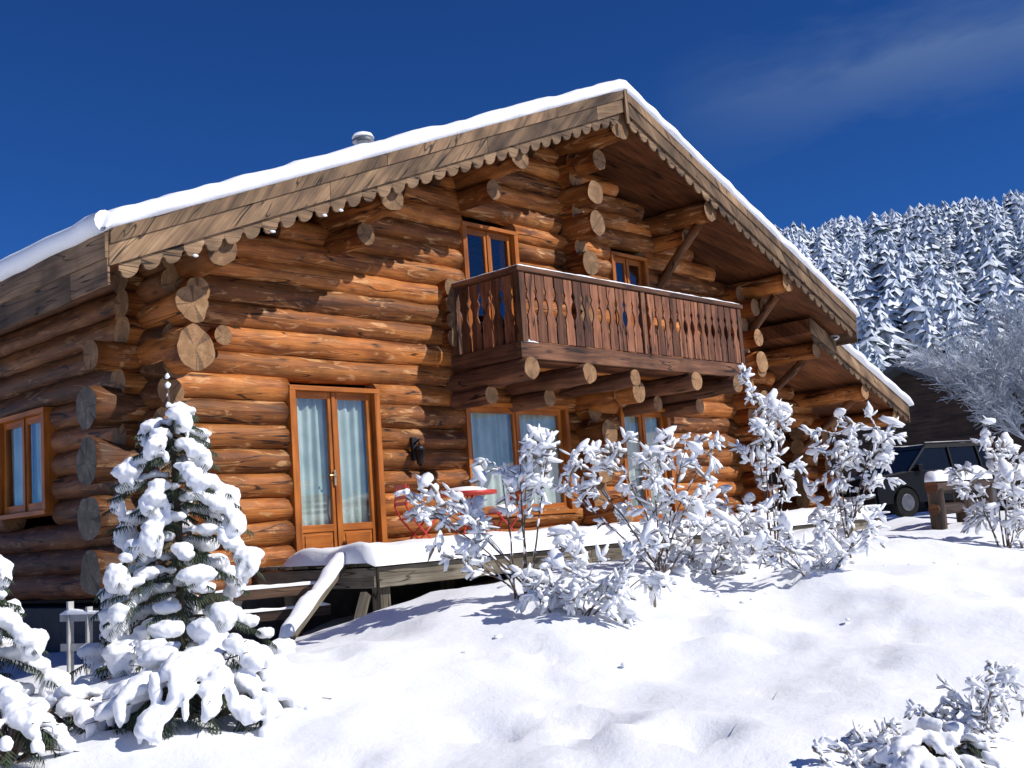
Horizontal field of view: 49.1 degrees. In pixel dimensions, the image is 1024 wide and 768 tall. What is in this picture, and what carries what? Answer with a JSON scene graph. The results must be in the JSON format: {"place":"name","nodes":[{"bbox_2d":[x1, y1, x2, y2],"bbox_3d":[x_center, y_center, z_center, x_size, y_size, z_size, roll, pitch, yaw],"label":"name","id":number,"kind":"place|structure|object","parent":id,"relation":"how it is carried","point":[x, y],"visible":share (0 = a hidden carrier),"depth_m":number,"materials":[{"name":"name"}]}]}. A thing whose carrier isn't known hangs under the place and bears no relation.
{"place":"outdoors","nodes":[
{"label":"outdoors","id":0,"kind":"place"},
{"bbox_2d":[0,255,1023,767],"bbox_3d":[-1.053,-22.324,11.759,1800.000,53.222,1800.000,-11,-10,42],"label":"snow ground","id":1,"kind":"structure","parent":0,"point":[786,671],"depth_m":8.14,"materials":[{"name":"white snow"}]},
{"bbox_2d":[0,555,70,710],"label":"snowy conifer","id":2,"kind":"object","parent":1,"relation":"on","point":[24,648],"visible":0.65,"depth_m":8.19,"materials":[{"name":"white snow"}]},
{"bbox_2d":[0,685,78,767],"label":"snowy bush","id":3,"kind":"object","parent":1,"relation":"on","point":[33,725],"visible":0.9,"depth_m":6.91,"materials":[{"name":"white snow"}]},
{"bbox_2d":[5,684,137,737],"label":"snowy bush","id":4,"kind":"object","parent":1,"relation":"on","point":[74,704],"visible":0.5,"depth_m":7.54,"materials":[{"name":"white snow"}]},
{"bbox_2d":[60,601,154,683],"bbox_3d":[-3.839,2.598,10.678,1.032,1.081,0.085,-6,-7,13],"label":"wooden fence","id":5,"kind":"object","parent":1,"relation":"on","point":[70,615],"visible":0.29,"depth_m":10.77,"materials":[{"name":"paint"}]},
{"bbox_2d":[69,373,295,684],"bbox_3d":[-2.722,1.330,9.419,1.780,2.871,1.722,-11,-10,42],"label":"snowy conifer","id":6,"kind":"object","parent":1,"relation":"on","point":[175,607],"visible":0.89,"depth_m":9.17,"materials":[{"name":"white snow"}]},
{"bbox_2d":[85,618,331,744],"bbox_3d":[-2.091,2.079,7.710,1.594,0.919,1.442,-1,-8,-22],"label":"snowy bush","id":7,"kind":"object","parent":1,"relation":"on","point":[212,672],"visible":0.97,"depth_m":7.29,"materials":[{"name":"white snow"}]},
{"bbox_2d":[0,79,913,652],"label":"log chalet","id":8,"kind":"object","parent":1,"relation":"on","point":[338,345],"visible":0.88,"depth_m":15.47,"materials":[{"name":"brown wood"}]},
{"bbox_2d":[0,407,57,520],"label":"side window frame","id":9,"kind":"structure","parent":8,"relation":"in","point":[28,510],"depth_m":14.57,"materials":[{"name":"brown wood"}]},
{"bbox_2d":[462,403,576,518],"bbox_3d":[0.054,1.169,17.188,0.350,1.710,2.320,-11,-10,42],"label":"large window frame","id":10,"kind":"structure","parent":8,"relation":"in","point":[562,417],"depth_m":17.26,"materials":[{"name":"brown wood"}]},
{"bbox_2d":[609,251,658,381],"bbox_3d":[2.045,-1.171,19.824,0.350,2.220,1.060,-11,-10,42],"label":"upper window frame","id":11,"kind":"structure","parent":8,"relation":"in","point":[638,265],"depth_m":19.96,"materials":[{"name":"brown wood"}]},
{"bbox_2d":[393,424,589,599],"bbox_3d":[-0.171,1.252,10.382,1.767,1.713,0.700,-5,-7,7],"label":"snowy shrub","id":12,"kind":"object","parent":1,"relation":"on","point":[536,443],"visible":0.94,"depth_m":10.28,"materials":[{"name":"white snow"}]},
{"bbox_2d":[201,504,880,639],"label":"wooden deck","id":13,"kind":"structure","parent":1,"relation":"on","point":[297,612],"depth_m":12.38,"materials":[{"name":"grey wood"}]},
{"bbox_2d":[394,484,436,539],"bbox_3d":[-1.190,1.716,14.207,0.483,0.894,0.446,-1,-8,-26],"label":"garden chair","id":14,"kind":"object","parent":13,"relation":"on","point":[405,503],"visible":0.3,"depth_m":14.16,"materials":[{"name":"red paint"}]},
{"bbox_2d":[439,486,496,534],"bbox_3d":[-0.594,1.764,14.689,0.840,0.832,0.840,-11,-10,42],"label":"garden table","id":15,"kind":"object","parent":13,"relation":"on","point":[467,491],"visible":0.52,"depth_m":14.50,"materials":[{"name":"red paint"}]},
{"bbox_2d":[485,480,523,531],"bbox_3d":[-0.111,1.774,15.279,0.483,0.894,0.446,0,-8,-28],"label":"garden chair","id":16,"kind":"object","parent":13,"relation":"on","point":[493,510],"visible":0.38,"depth_m":15.16,"materials":[{"name":"red paint"}]},
{"bbox_2d":[509,519,675,626],"bbox_3d":[0.689,1.750,9.603,1.479,1.107,0.827,-8,-8,28],"label":"snowy shrub","id":17,"kind":"object","parent":1,"relation":"on","point":[574,595],"visible":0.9,"depth_m":9.54,"materials":[{"name":"white snow"}]},
{"bbox_2d":[549,426,738,575],"bbox_3d":[1.352,1.238,11.203,1.986,1.658,0.912,-3,-7,-5],"label":"snowy shrub","id":18,"kind":"object","parent":1,"relation":"on","point":[696,508],"visible":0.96,"depth_m":11.25,"materials":[{"name":"white snow"}]},
{"bbox_2d":[630,521,772,579],"bbox_3d":[1.945,1.733,11.659,1.544,0.776,0.774,-5,-7,9],"label":"snowy shrub","id":19,"kind":"object","parent":1,"relation":"on","point":[727,554],"visible":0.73,"depth_m":11.65,"materials":[{"name":"white snow"}]},
{"bbox_2d":[461,560,959,666],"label":"snow clods","id":20,"kind":"object","parent":1,"relation":"on","point":[623,664],"visible":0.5,"depth_m":10.60,"materials":[{"name":"white snow"}]},
{"bbox_2d":[707,363,807,567],"bbox_3d":[2.655,0.940,12.196,1.070,2.359,0.927,-3,-7,-8],"label":"snowy shrub","id":21,"kind":"object","parent":1,"relation":"on","point":[764,427],"visible":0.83,"depth_m":12.10,"materials":[{"name":"white snow"}]},
{"bbox_2d":[730,503,890,577],"bbox_3d":[2.961,1.717,11.102,1.454,1.000,0.904,-4,-7,-5],"label":"snowy shrub","id":22,"kind":"object","parent":1,"relation":"on","point":[830,547],"visible":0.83,"depth_m":10.91,"materials":[{"name":"white snow"}]},
{"bbox_2d":[798,401,907,557],"bbox_3d":[3.972,1.168,13.123,1.192,1.893,1.249,-11,-10,42],"label":"snowy shrub","id":23,"kind":"object","parent":1,"relation":"on","point":[884,456],"visible":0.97,"depth_m":13.13,"materials":[{"name":"white snow"}]},
{"bbox_2d":[808,716,903,767],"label":"snowy shrub","id":24,"kind":"object","parent":1,"relation":"on","point":[858,754],"visible":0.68,"depth_m":5.92,"materials":[{"name":"white snow"}]},
{"bbox_2d":[774,189,1023,419],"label":"distant forest","id":25,"kind":"object","parent":1,"relation":"on","point":[918,297],"visible":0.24,"depth_m":147.55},
{"bbox_2d":[835,440,1013,519],"bbox_3d":[9.912,2.325,27.298,4.512,1.739,1.980,-1,-8,-25],"label":"parked car","id":26,"kind":"object","parent":1,"relation":"on","point":[911,466],"visible":0.51,"depth_m":26.44,"materials":[{"name":"paint"}]},
{"bbox_2d":[828,363,1023,514],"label":"neighbouring chalet","id":27,"kind":"object","parent":1,"relation":"on","point":[931,419],"visible":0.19,"depth_m":39.47,"materials":[{"name":"brown wood"}]},
{"bbox_2d":[874,716,1003,767],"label":"snowy bush","id":28,"kind":"object","parent":1,"relation":"on","point":[928,742],"visible":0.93,"depth_m":5.81,"materials":[{"name":"white snow"}]},
{"bbox_2d":[888,310,1023,438],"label":"frosted tree","id":29,"kind":"object","parent":1,"relation":"on","point":[964,366],"visible":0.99,"depth_m":30.83,"materials":[{"name":"white plant"}]},
{"bbox_2d":[924,465,995,529],"bbox_3d":[7.374,1.976,18.328,2.105,1.283,0.258,3,-10,-43],"label":"log fence","id":30,"kind":"object","parent":1,"relation":"on","point":[936,487],"visible":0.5,"depth_m":17.80,"materials":[{"name":"brown wood"}]},
{"bbox_2d":[903,659,1023,750],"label":"snowy shrub","id":31,"kind":"object","parent":1,"relation":"on","point":[993,701],"visible":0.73,"depth_m":6.17,"materials":[{"name":"white snow"}]},
{"bbox_2d":[944,415,1023,548],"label":"snowy shrub","id":32,"kind":"object","parent":1,"relation":"on","point":[1003,470],"visible":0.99,"depth_m":14.11,"materials":[{"name":"white snow"}]},
{"bbox_2d":[976,368,1022,417],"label":"frosted tree","id":33,"kind":"object","parent":1,"relation":"on","point":[1006,393],"visible":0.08,"depth_m":34.76,"materials":[{"name":"white plant"}]},
{"bbox_2d":[980,291,1023,395],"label":"frosted tree","id":34,"kind":"object","parent":1,"relation":"on","point":[1003,315],"visible":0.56,"depth_m":32.87,"materials":[{"name":"white plant"}]},
{"bbox_2d":[0,0,1023,259],"label":"sky","id":35,"kind":"structure","parent":0,"point":[815,112],"materials":[{"name":"blue"}]}
]}

